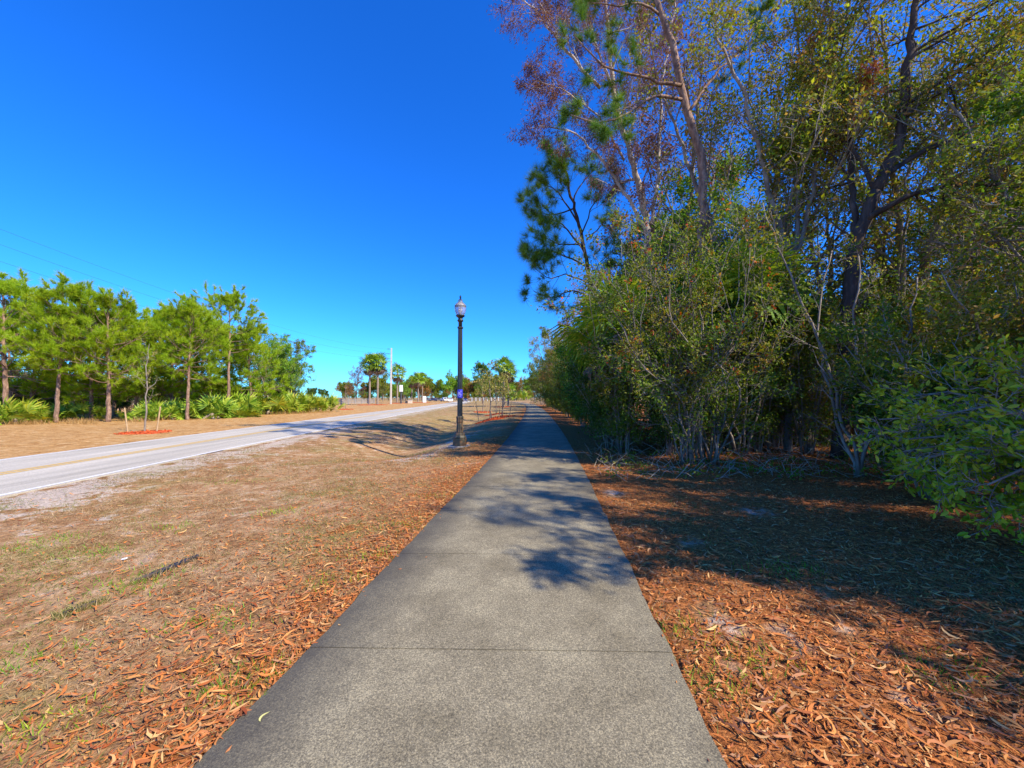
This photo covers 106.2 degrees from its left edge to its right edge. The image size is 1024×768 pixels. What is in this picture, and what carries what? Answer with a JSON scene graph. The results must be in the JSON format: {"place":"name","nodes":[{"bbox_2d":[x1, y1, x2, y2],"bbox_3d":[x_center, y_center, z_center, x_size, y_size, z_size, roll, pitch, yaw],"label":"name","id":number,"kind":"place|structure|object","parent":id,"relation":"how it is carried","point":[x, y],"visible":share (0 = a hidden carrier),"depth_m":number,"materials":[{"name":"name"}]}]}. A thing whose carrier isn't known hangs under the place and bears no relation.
{"place":"outdoors","nodes":[
{"label":"outdoors","id":0,"kind":"place"},
{"bbox_2d":[0,400,468,498],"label":"road","id":1,"kind":"structure","parent":0,"point":[22,480],"depth_m":12.37,"materials":[{"name":"grey asphalt"}]},
{"bbox_2d":[2,406,421,459],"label":"road marking edge","id":2,"kind":"object","parent":1,"relation":"on","point":[164,438],"visible":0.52,"depth_m":15.69,"materials":[{"name":"white paint"}]},
{"bbox_2d":[0,405,441,474],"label":"road marking","id":3,"kind":"object","parent":1,"relation":"on","point":[156,449],"visible":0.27,"depth_m":12.56,"materials":[{"name":"yellow paint"}]},
{"bbox_2d":[0,402,465,495],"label":"road marking edge","id":4,"kind":"object","parent":1,"relation":"on","point":[159,462],"visible":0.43,"depth_m":9.88,"materials":[{"name":"white paint"}]},
{"bbox_2d":[192,401,727,767],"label":"path","id":5,"kind":"structure","parent":0,"point":[499,618],"depth_m":2.46,"materials":[{"name":"concrete"}]},
{"bbox_2d":[0,397,1023,767],"bbox_3d":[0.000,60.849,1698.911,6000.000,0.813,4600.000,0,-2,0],"label":"ground","id":6,"kind":"structure","parent":0,"point":[414,433],"depth_m":3.90,"materials":[{"name":"brown plant"}]},
{"bbox_2d":[0,394,55,424],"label":"palmetto","id":7,"kind":"object","parent":6,"relation":"on","point":[13,410],"visible":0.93,"depth_m":26.71,"materials":[{"name":"green plant"}]},
{"bbox_2d":[0,306,63,400],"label":"pine tree","id":8,"kind":"object","parent":6,"relation":"on","point":[10,374],"visible":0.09,"depth_m":35.35,"materials":[{"name":"green plant"}]},
{"bbox_2d":[0,266,68,405],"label":"pine tree","id":9,"kind":"object","parent":6,"relation":"on","point":[15,288],"visible":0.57,"depth_m":28.76,"materials":[{"name":"green plant"}]},
{"bbox_2d":[0,305,77,404],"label":"pine tree","id":10,"kind":"object","parent":6,"relation":"on","point":[26,381],"visible":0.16,"depth_m":32.12,"materials":[{"name":"green plant"}]},
{"bbox_2d":[18,403,72,420],"bbox_3d":[-35.497,2.228,29.384,3.093,1.520,3.356,0,-2,0],"label":"palmetto","id":11,"kind":"object","parent":6,"relation":"on","point":[61,413],"visible":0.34,"depth_m":29.74,"materials":[{"name":"green plant"}]},
{"bbox_2d":[1,270,126,422],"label":"pine tree","id":12,"kind":"object","parent":6,"relation":"on","point":[43,295],"visible":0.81,"depth_m":27.44,"materials":[{"name":"green plant"}]},
{"bbox_2d":[10,305,133,405],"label":"pine tree","id":13,"kind":"object","parent":6,"relation":"on","point":[39,393],"visible":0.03,"depth_m":33.54,"materials":[{"name":"green plant"}]},
{"bbox_2d":[47,400,105,419],"bbox_3d":[-35.322,2.109,31.346,4.108,1.966,3.789,0,-2,14],"label":"palmetto","id":14,"kind":"object","parent":6,"relation":"on","point":[81,408],"visible":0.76,"depth_m":30.96,"materials":[{"name":"green plant"}]},
{"bbox_2d":[25,302,151,419],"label":"pine tree","id":15,"kind":"object","parent":6,"relation":"on","point":[67,384],"visible":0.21,"depth_m":30.88,"materials":[{"name":"green plant"}]},
{"bbox_2d":[47,279,170,421],"bbox_3d":[-30.376,-2.460,29.074,6.518,10.792,6.402,-1,-2,26],"label":"pine tree","id":16,"kind":"object","parent":6,"relation":"on","point":[125,307],"visible":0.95,"depth_m":28.35,"materials":[{"name":"green plant"}]},
{"bbox_2d":[67,317,154,415],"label":"pine tree","id":17,"kind":"object","parent":6,"relation":"on","point":[113,408],"visible":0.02,"depth_m":36.79,"materials":[{"name":"green plant"}]},
{"bbox_2d":[36,548,214,626],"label":"grass","id":18,"kind":"structure","parent":6,"relation":"on","point":[61,614],"depth_m":3.32,"materials":[{"name":"plant"}]},
{"bbox_2d":[75,324,183,407],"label":"pine tree","id":19,"kind":"object","parent":6,"relation":"on","point":[156,390],"visible":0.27,"depth_m":33.59,"materials":[{"name":"green plant"}]},
{"bbox_2d":[115,404,167,420],"bbox_3d":[-29.290,2.284,30.488,3.265,1.605,3.543,2,-3,-39],"label":"palmetto","id":20,"kind":"object","parent":6,"relation":"on","point":[138,411],"visible":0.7,"depth_m":29.99,"materials":[{"name":"green plant"}]},
{"bbox_2d":[113,429,171,434],"bbox_3d":[-18.879,2.439,19.774,2.260,0.249,2.261,0,-2,0],"label":"mulch ring","id":21,"kind":"object","parent":6,"relation":"on","point":[144,432],"visible":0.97,"depth_m":19.43,"materials":[{"name":"red wood"}]},
{"bbox_2d":[124,341,163,431],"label":"young tree","id":22,"kind":"object","parent":6,"relation":"on","point":[147,383],"visible":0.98,"depth_m":19.81,"materials":[{"name":"green plant"}]},
{"bbox_2d":[0,370,297,414],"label":"undergrowth","id":23,"kind":"object","parent":6,"relation":"on","point":[127,405],"visible":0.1,"depth_m":42.28,"materials":[{"name":"green plant"}]},
{"bbox_2d":[114,317,187,405],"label":"pine tree","id":24,"kind":"object","parent":6,"relation":"on","point":[155,396],"visible":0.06,"depth_m":36.79,"materials":[{"name":"green plant"}]},
{"bbox_2d":[130,397,199,419],"bbox_3d":[-28.596,2.048,31.923,4.210,2.184,4.564,-1,-2,26],"label":"palmetto","id":25,"kind":"object","parent":6,"relation":"on","point":[176,407],"visible":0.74,"depth_m":31.34,"materials":[{"name":"green plant"}]},
{"bbox_2d":[0,409,330,424],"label":"dry grass","id":26,"kind":"structure","parent":6,"relation":"on","point":[41,422],"depth_m":27.34,"materials":[{"name":"brown plant"}]},
{"bbox_2d":[135,554,199,581],"bbox_3d":[-3.534,1.892,3.965,0.084,0.058,0.547,-1,-2,19],"label":"edging strip","id":27,"kind":"object","parent":6,"relation":"on","point":[175,565],"visible":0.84,"depth_m":3.96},
{"bbox_2d":[113,302,223,404],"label":"pine tree","id":28,"kind":"object","parent":6,"relation":"on","point":[172,382],"visible":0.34,"depth_m":33.99,"materials":[{"name":"green plant"}]},
{"bbox_2d":[138,290,234,419],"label":"pine tree","id":29,"kind":"object","parent":6,"relation":"on","point":[192,311],"visible":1,"depth_m":31.10,"materials":[{"name":"green plant"}]},
{"bbox_2d":[153,318,244,402],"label":"pine tree","id":30,"kind":"object","parent":6,"relation":"on","point":[221,387],"visible":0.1,"depth_m":39.02,"materials":[{"name":"green plant"}]},
{"bbox_2d":[170,391,252,419],"bbox_3d":[-25.913,2.053,33.492,6.270,2.918,4.221,3,-4,-57],"label":"palmetto","id":31,"kind":"object","parent":6,"relation":"on","point":[216,408],"visible":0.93,"depth_m":33.33,"materials":[{"name":"green plant"}]},
{"bbox_2d":[174,320,249,396],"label":"pine tree","id":32,"kind":"object","parent":6,"relation":"on","point":[235,377],"visible":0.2,"depth_m":38.08,"materials":[{"name":"green plant"}]},
{"bbox_2d":[189,280,268,399],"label":"tall pine tree","id":33,"kind":"object","parent":6,"relation":"on","point":[232,300],"visible":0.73,"depth_m":35.91,"materials":[{"name":"green plant"}]},
{"bbox_2d":[196,389,274,417],"bbox_3d":[-26.331,1.820,36.128,6.390,3.058,5.894,-2,-3,44],"label":"palmetto","id":34,"kind":"object","parent":6,"relation":"on","point":[253,401],"visible":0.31,"depth_m":35.77,"materials":[{"name":"green plant"}]},
{"bbox_2d":[223,399,263,417],"bbox_3d":[-25.078,2.272,35.792,3.440,2.378,5.109,1,-2,-33],"label":"palmetto","id":35,"kind":"object","parent":6,"relation":"on","point":[250,412],"visible":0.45,"depth_m":35.54,"materials":[{"name":"green plant"}]},
{"bbox_2d":[216,323,294,399],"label":"pine tree","id":36,"kind":"object","parent":6,"relation":"on","point":[269,388],"visible":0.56,"depth_m":39.65,"materials":[{"name":"green plant"}]},
{"bbox_2d":[223,325,290,392],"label":"round tree","id":37,"kind":"object","parent":6,"relation":"on","point":[284,339],"visible":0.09,"depth_m":48.87,"materials":[{"name":"green plant"}]},
{"bbox_2d":[236,334,299,396],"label":"round tree","id":38,"kind":"object","parent":6,"relation":"on","point":[287,349],"visible":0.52,"depth_m":45.87,"materials":[{"name":"green plant"}]},
{"bbox_2d":[247,389,308,414],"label":"palmetto","id":39,"kind":"object","parent":6,"relation":"on","point":[278,400],"visible":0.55,"depth_m":41.55,"materials":[{"name":"green plant"}]},
{"bbox_2d":[260,339,310,385],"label":"round tree","id":40,"kind":"object","parent":6,"relation":"on","point":[299,345],"visible":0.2,"depth_m":51.97,"materials":[{"name":"green plant"}]},
{"bbox_2d":[266,344,316,410],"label":"round tree","id":41,"kind":"object","parent":6,"relation":"on","point":[291,378],"visible":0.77,"depth_m":47.46,"materials":[{"name":"green plant"}]},
{"bbox_2d":[274,390,328,412],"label":"palmetto","id":42,"kind":"object","parent":6,"relation":"on","point":[303,398],"visible":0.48,"depth_m":45.88,"materials":[{"name":"green plant"}]},
{"bbox_2d":[303,392,345,411],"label":"palmetto","id":43,"kind":"object","parent":6,"relation":"on","point":[332,400],"visible":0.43,"depth_m":49.31,"materials":[{"name":"green plant"}]},
{"bbox_2d":[345,365,366,398],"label":"bare tree","id":44,"kind":"object","parent":6,"relation":"on","point":[351,375],"visible":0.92,"depth_m":149.85,"materials":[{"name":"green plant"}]},
{"bbox_2d":[212,369,537,400],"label":"distant wood","id":45,"kind":"object","parent":6,"relation":"on","point":[432,389],"visible":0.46,"depth_m":237.85,"materials":[{"name":"green plant"}]},
{"bbox_2d":[388,362,406,402],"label":"palm tree","id":46,"kind":"object","parent":6,"relation":"on","point":[396,367],"visible":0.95,"depth_m":117.70,"materials":[{"name":"green plant"}]},
{"bbox_2d":[411,371,426,401],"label":"palm tree","id":47,"kind":"object","parent":6,"relation":"on","point":[418,382],"visible":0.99,"depth_m":134.50,"materials":[{"name":"green plant"}]},
{"bbox_2d":[448,295,469,448],"bbox_3d":[-1.862,-0.455,13.792,0.800,5.502,0.800,0,-2,-10],"label":"street lamp","id":48,"kind":"object","parent":6,"relation":"on","point":[459,439],"visible":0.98,"depth_m":13.70,"materials":[{"name":"black metal"}]},
{"bbox_2d":[471,361,491,403],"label":"pine tree","id":49,"kind":"object","parent":6,"relation":"on","point":[482,365],"visible":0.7,"depth_m":109.10,"materials":[{"name":"green plant"}]},
{"bbox_2d":[475,417,503,423],"bbox_3d":[-1.780,2.988,31.428,2.590,0.603,2.552,0,-2,0],"label":"mulch ring","id":50,"kind":"object","parent":6,"relation":"on","point":[491,419],"visible":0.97,"depth_m":30.97,"materials":[{"name":"red wood"}]},
{"bbox_2d":[470,360,514,420],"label":"young tree","id":51,"kind":"object","parent":50,"relation":"on","point":[487,377],"visible":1,"depth_m":31.32,"materials":[{"name":"green plant"}]},
{"bbox_2d":[488,415,514,418],"bbox_3d":[-0.913,3.015,34.903,2.629,0.416,2.481,0,-2,0],"label":"mulch ring","id":52,"kind":"object","parent":6,"relation":"on","point":[503,416],"visible":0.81,"depth_m":34.60,"materials":[{"name":"red wood"}]},
{"bbox_2d":[489,372,516,417],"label":"young tree","id":53,"kind":"object","parent":52,"relation":"on","point":[505,379],"visible":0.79,"depth_m":34.93,"materials":[{"name":"green plant"}]},
{"bbox_2d":[493,355,513,406],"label":"palm tree","id":54,"kind":"object","parent":6,"relation":"on","point":[509,363],"visible":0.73,"depth_m":71.68,"materials":[{"name":"green plant"}]},
{"bbox_2d":[498,361,519,405],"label":"palm tree","id":55,"kind":"object","parent":6,"relation":"on","point":[510,381],"visible":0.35,"depth_m":77.82,"materials":[{"name":"green plant"}]},
{"bbox_2d":[0,435,1023,767],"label":"fallen leaves","id":56,"kind":"object","parent":6,"relation":"on","point":[316,623],"depth_m":2.69,"materials":[{"name":"brown plant"}]},
{"bbox_2d":[505,390,530,400],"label":"palmetto","id":57,"kind":"object","parent":6,"relation":"on","point":[520,393],"visible":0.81,"depth_m":189.21,"materials":[{"name":"green plant"}]},
{"bbox_2d":[528,328,565,388],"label":"broadleaf tree","id":58,"kind":"object","parent":6,"relation":"on","point":[537,345],"visible":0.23,"depth_m":71.04,"materials":[{"name":"green plant"}]},
{"bbox_2d":[539,326,569,379],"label":"round tree","id":59,"kind":"object","parent":6,"relation":"on","point":[551,338],"visible":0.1,"depth_m":47.47,"materials":[{"name":"green plant"}]},
{"bbox_2d":[551,311,588,423],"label":"tall shrub","id":60,"kind":"object","parent":6,"relation":"on","point":[560,365],"visible":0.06,"depth_m":25.95,"materials":[{"name":"green plant"}]},
{"bbox_2d":[512,132,635,314],"bbox_3d":[2.985,-5.451,18.946,6.224,14.604,4.984,0,-2,0],"label":"pine tree","id":61,"kind":"object","parent":6,"relation":"on","point":[557,168],"visible":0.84,"depth_m":18.36,"materials":[{"name":"green plant"}]},
{"bbox_2d":[552,323,611,412],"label":"shrub","id":62,"kind":"object","parent":6,"relation":"on","point":[560,351],"visible":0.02,"depth_m":20.94,"materials":[{"name":"green plant"}]},
{"bbox_2d":[486,0,689,426],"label":"bare tree","id":63,"kind":"object","parent":6,"relation":"on","point":[543,7],"visible":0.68,"depth_m":15.38,"materials":[{"name":"purple plant"}]},
{"bbox_2d":[563,315,641,429],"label":"shrub","id":64,"kind":"object","parent":6,"relation":"on","point":[573,395],"visible":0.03,"depth_m":18.23,"materials":[{"name":"green plant"}]},
{"bbox_2d":[561,371,644,448],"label":"shrub","id":65,"kind":"object","parent":6,"relation":"on","point":[597,409],"visible":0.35,"depth_m":12.78,"materials":[{"name":"green plant"}]},
{"bbox_2d":[561,357,650,440],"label":"shrub","id":66,"kind":"object","parent":6,"relation":"on","point":[572,371],"visible":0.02,"depth_m":15.48,"materials":[{"name":"green plant"}]},
{"bbox_2d":[543,265,678,448],"bbox_3d":[3.443,-0.878,13.370,4.527,6.316,4.691,1,-2,-23],"label":"palm tree","id":67,"kind":"object","parent":6,"relation":"on","point":[575,337],"visible":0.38,"depth_m":12.69,"materials":[{"name":"green plant"}]},
{"bbox_2d":[578,326,664,453],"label":"twiggy shrub","id":68,"kind":"object","parent":6,"relation":"on","point":[619,428],"visible":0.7,"depth_m":11.75,"materials":[{"name":"green plant"}]},
{"bbox_2d":[553,0,778,447],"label":"pine tree","id":69,"kind":"object","parent":6,"relation":"on","point":[567,113],"visible":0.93,"depth_m":12.02,"materials":[{"name":"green plant"}]},
{"bbox_2d":[608,205,739,392],"bbox_3d":[8.127,-3.092,18.372,7.797,10.912,8.043,-1,-2,15],"label":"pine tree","id":70,"kind":"object","parent":6,"relation":"on","point":[666,214],"visible":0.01,"depth_m":18.08,"materials":[{"name":"green plant"}]},
{"bbox_2d":[636,367,713,455],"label":"shrub","id":71,"kind":"object","parent":6,"relation":"on","point":[665,435],"visible":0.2,"depth_m":11.11,"materials":[{"name":"green plant"}]},
{"bbox_2d":[563,0,789,342],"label":"broadleaf tree","id":72,"kind":"object","parent":6,"relation":"on","point":[650,121],"visible":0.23,"depth_m":16.56,"materials":[{"name":"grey plant"}]},
{"bbox_2d":[530,154,825,465],"bbox_3d":[4.049,-1.925,9.872,7.237,8.060,3.540,0,-2,0],"label":"multi stem shrub","id":73,"kind":"object","parent":6,"relation":"on","point":[685,399],"visible":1,"depth_m":9.31,"materials":[{"name":"green plant"}]},
{"bbox_2d":[612,248,758,441],"bbox_3d":[6.681,-1.469,14.175,5.025,7.467,5.593,1,-2,-30],"label":"tall shrub","id":74,"kind":"object","parent":6,"relation":"on","point":[646,430],"visible":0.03,"depth_m":14.07,"materials":[{"name":"green plant"}]},
{"bbox_2d":[648,321,764,451],"bbox_3d":[5.599,-0.095,11.624,2.958,4.361,3.069,0,-2,0],"label":"twiggy shrub","id":75,"kind":"object","parent":6,"relation":"on","point":[707,411],"visible":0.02,"depth_m":11.05,"materials":[{"name":"green plant"}]},
{"bbox_2d":[639,138,817,433],"bbox_3d":[8.814,-4.368,17.010,6.355,13.367,7.136,0,-2,0],"label":"broadleaf tree","id":76,"kind":"object","parent":6,"relation":"on","point":[681,191],"visible":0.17,"depth_m":15.65,"materials":[{"name":"green plant"}]},
{"bbox_2d":[671,192,807,453],"bbox_3d":[6.061,-1.678,10.580,3.800,7.170,1.955,0,-2,0],"label":"multi stem shrub","id":77,"kind":"object","parent":6,"relation":"on","point":[746,391],"visible":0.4,"depth_m":10.47,"materials":[{"name":"green plant"}]},
{"bbox_2d":[656,225,826,448],"bbox_3d":[6.881,-1.459,11.964,4.573,7.102,4.742,1,-2,-21],"label":"palm tree","id":78,"kind":"object","parent":6,"relation":"on","point":[732,278],"visible":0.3,"depth_m":11.06,"materials":[{"name":"green plant"}]},
{"bbox_2d":[597,446,894,482],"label":"ground cover","id":79,"kind":"object","parent":6,"relation":"on","point":[760,468],"visible":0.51,"depth_m":8.34,"materials":[{"name":"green plant"}]},
{"bbox_2d":[526,249,1020,447],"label":"undergrowth","id":80,"kind":"object","parent":6,"relation":"on","point":[546,392],"visible":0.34,"depth_m":11.74,"materials":[{"name":"green plant"}]},
{"bbox_2d":[721,317,828,452],"bbox_3d":[7.089,0.040,11.354,2.772,3.949,3.072,0,-2,0],"label":"twiggy shrub","id":81,"kind":"object","parent":6,"relation":"on","point":[769,413],"visible":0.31,"depth_m":10.79,"materials":[{"name":"green plant"}]},
{"bbox_2d":[665,0,896,450],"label":"broadleaf tree","id":82,"kind":"object","parent":6,"relation":"on","point":[784,150],"visible":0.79,"depth_m":11.47,"materials":[{"name":"green plant"}]},
{"bbox_2d":[605,0,959,439],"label":"broadleaf tree","id":83,"kind":"object","parent":6,"relation":"on","point":[787,221],"visible":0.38,"depth_m":12.55,"materials":[{"name":"green plant"}]},
{"bbox_2d":[755,284,876,454],"bbox_3d":[8.613,-0.302,10.681,3.188,4.643,3.484,0,-2,0],"label":"twiggy shrub","id":84,"kind":"object","parent":6,"relation":"on","point":[810,442],"visible":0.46,"depth_m":10.71,"materials":[{"name":"green plant"}]},
{"bbox_2d":[732,201,938,476],"bbox_3d":[7.023,-1.226,8.636,2.469,6.452,3.508,2,-3,-43],"label":"slender tree","id":85,"kind":"object","parent":6,"relation":"on","point":[858,463],"visible":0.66,"depth_m":8.14,"materials":[{"name":"green plant"}]},
{"bbox_2d":[736,78,990,340],"bbox_3d":[11.662,-4.346,13.551,7.534,13.009,5.772,0,-2,10],"label":"broadleaf tree","id":86,"kind":"object","parent":6,"relation":"on","point":[865,254],"visible":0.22,"depth_m":12.89,"materials":[{"name":"green plant"}]},
{"bbox_2d":[762,0,1023,344],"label":"broadleaf tree","id":87,"kind":"object","parent":6,"relation":"on","point":[895,191],"visible":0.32,"depth_m":11.51,"materials":[{"name":"green plant"}]},
{"bbox_2d":[831,344,962,480],"bbox_3d":[7.523,0.589,7.420,2.288,2.566,2.097,1,-2,-35],"label":"twiggy shrub","id":88,"kind":"object","parent":6,"relation":"on","point":[853,392],"visible":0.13,"depth_m":7.42,"materials":[{"name":"green plant"}]},
{"bbox_2d":[773,0,1023,459],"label":"broadleaf tree","id":89,"kind":"object","parent":6,"relation":"on","point":[869,213],"visible":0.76,"depth_m":10.12,"materials":[{"name":"green plant"}]},
{"bbox_2d":[822,284,998,466],"bbox_3d":[8.892,0.037,9.075,2.777,3.887,3.356,-1,-2,30],"label":"twiggy shrub","id":90,"kind":"object","parent":6,"relation":"on","point":[870,324],"visible":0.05,"depth_m":8.46,"materials":[{"name":"green plant"}]},
{"bbox_2d":[809,42,1023,346],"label":"broadleaf tree","id":91,"kind":"object","parent":6,"relation":"on","point":[971,258],"visible":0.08,"depth_m":12.59,"materials":[{"name":"green plant"}]},
{"bbox_2d":[810,285,1023,498],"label":"twiggy shrub","id":92,"kind":"object","parent":6,"relation":"on","point":[880,371],"visible":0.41,"depth_m":6.18,"materials":[{"name":"green plant"}]},
{"bbox_2d":[833,218,1023,306],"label":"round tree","id":93,"kind":"object","parent":6,"relation":"on","point":[931,258],"visible":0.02,"depth_m":14.37,"materials":[{"name":"green plant"}]},
{"bbox_2d":[837,243,1022,366],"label":"twiggy shrub","id":94,"kind":"object","parent":6,"relation":"on","point":[917,320],"visible":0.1,"depth_m":10.10,"materials":[{"name":"green plant"}]},
{"bbox_2d":[846,333,1023,554],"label":"glossy shrub","id":95,"kind":"object","parent":6,"relation":"on","point":[1005,447],"visible":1,"depth_m":4.08,"materials":[{"name":"green plant"}]},
{"bbox_2d":[849,24,1023,335],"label":"broadleaf tree","id":96,"kind":"object","parent":6,"relation":"on","point":[995,179],"visible":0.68,"depth_m":9.04,"materials":[{"name":"green plant"}]},
{"bbox_2d":[905,247,1023,485],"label":"twiggy shrub","id":97,"kind":"object","parent":6,"relation":"on","point":[948,305],"visible":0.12,"depth_m":6.86,"materials":[{"name":"green plant"}]},
{"bbox_2d":[911,215,1023,444],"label":"twiggy shrub","id":98,"kind":"object","parent":6,"relation":"on","point":[976,312],"visible":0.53,"depth_m":5.64,"materials":[{"name":"green plant"}]},
{"bbox_2d":[944,207,1023,355],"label":"twiggy shrub","id":99,"kind":"object","parent":6,"relation":"on","point":[1017,277],"visible":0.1,"depth_m":8.82,"materials":[{"name":"green plant"}]},
{"bbox_2d":[966,71,1023,257],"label":"round tree","id":100,"kind":"object","parent":6,"relation":"on","point":[1000,116],"visible":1,"depth_m":6.89,"materials":[{"name":"green plant"}]},
{"bbox_2d":[0,0,1023,397],"label":"sky","id":101,"kind":"structure","parent":0,"point":[350,164],"materials":[{"name":"blue"}]},
{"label":"mulch ring","id":102,"kind":"object","parent":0,"visible":0},
{"bbox_2d":[356,352,379,404],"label":"palm tree","id":103,"kind":"object","parent":102,"relation":"on","point":[368,371],"visible":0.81,"depth_m":91.28,"materials":[{"name":"green plant"}]},
{"bbox_2d":[365,352,388,404],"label":"palm tree","id":104,"kind":"object","parent":102,"relation":"on","point":[381,369],"visible":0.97,"depth_m":91.68,"materials":[{"name":"green plant"}]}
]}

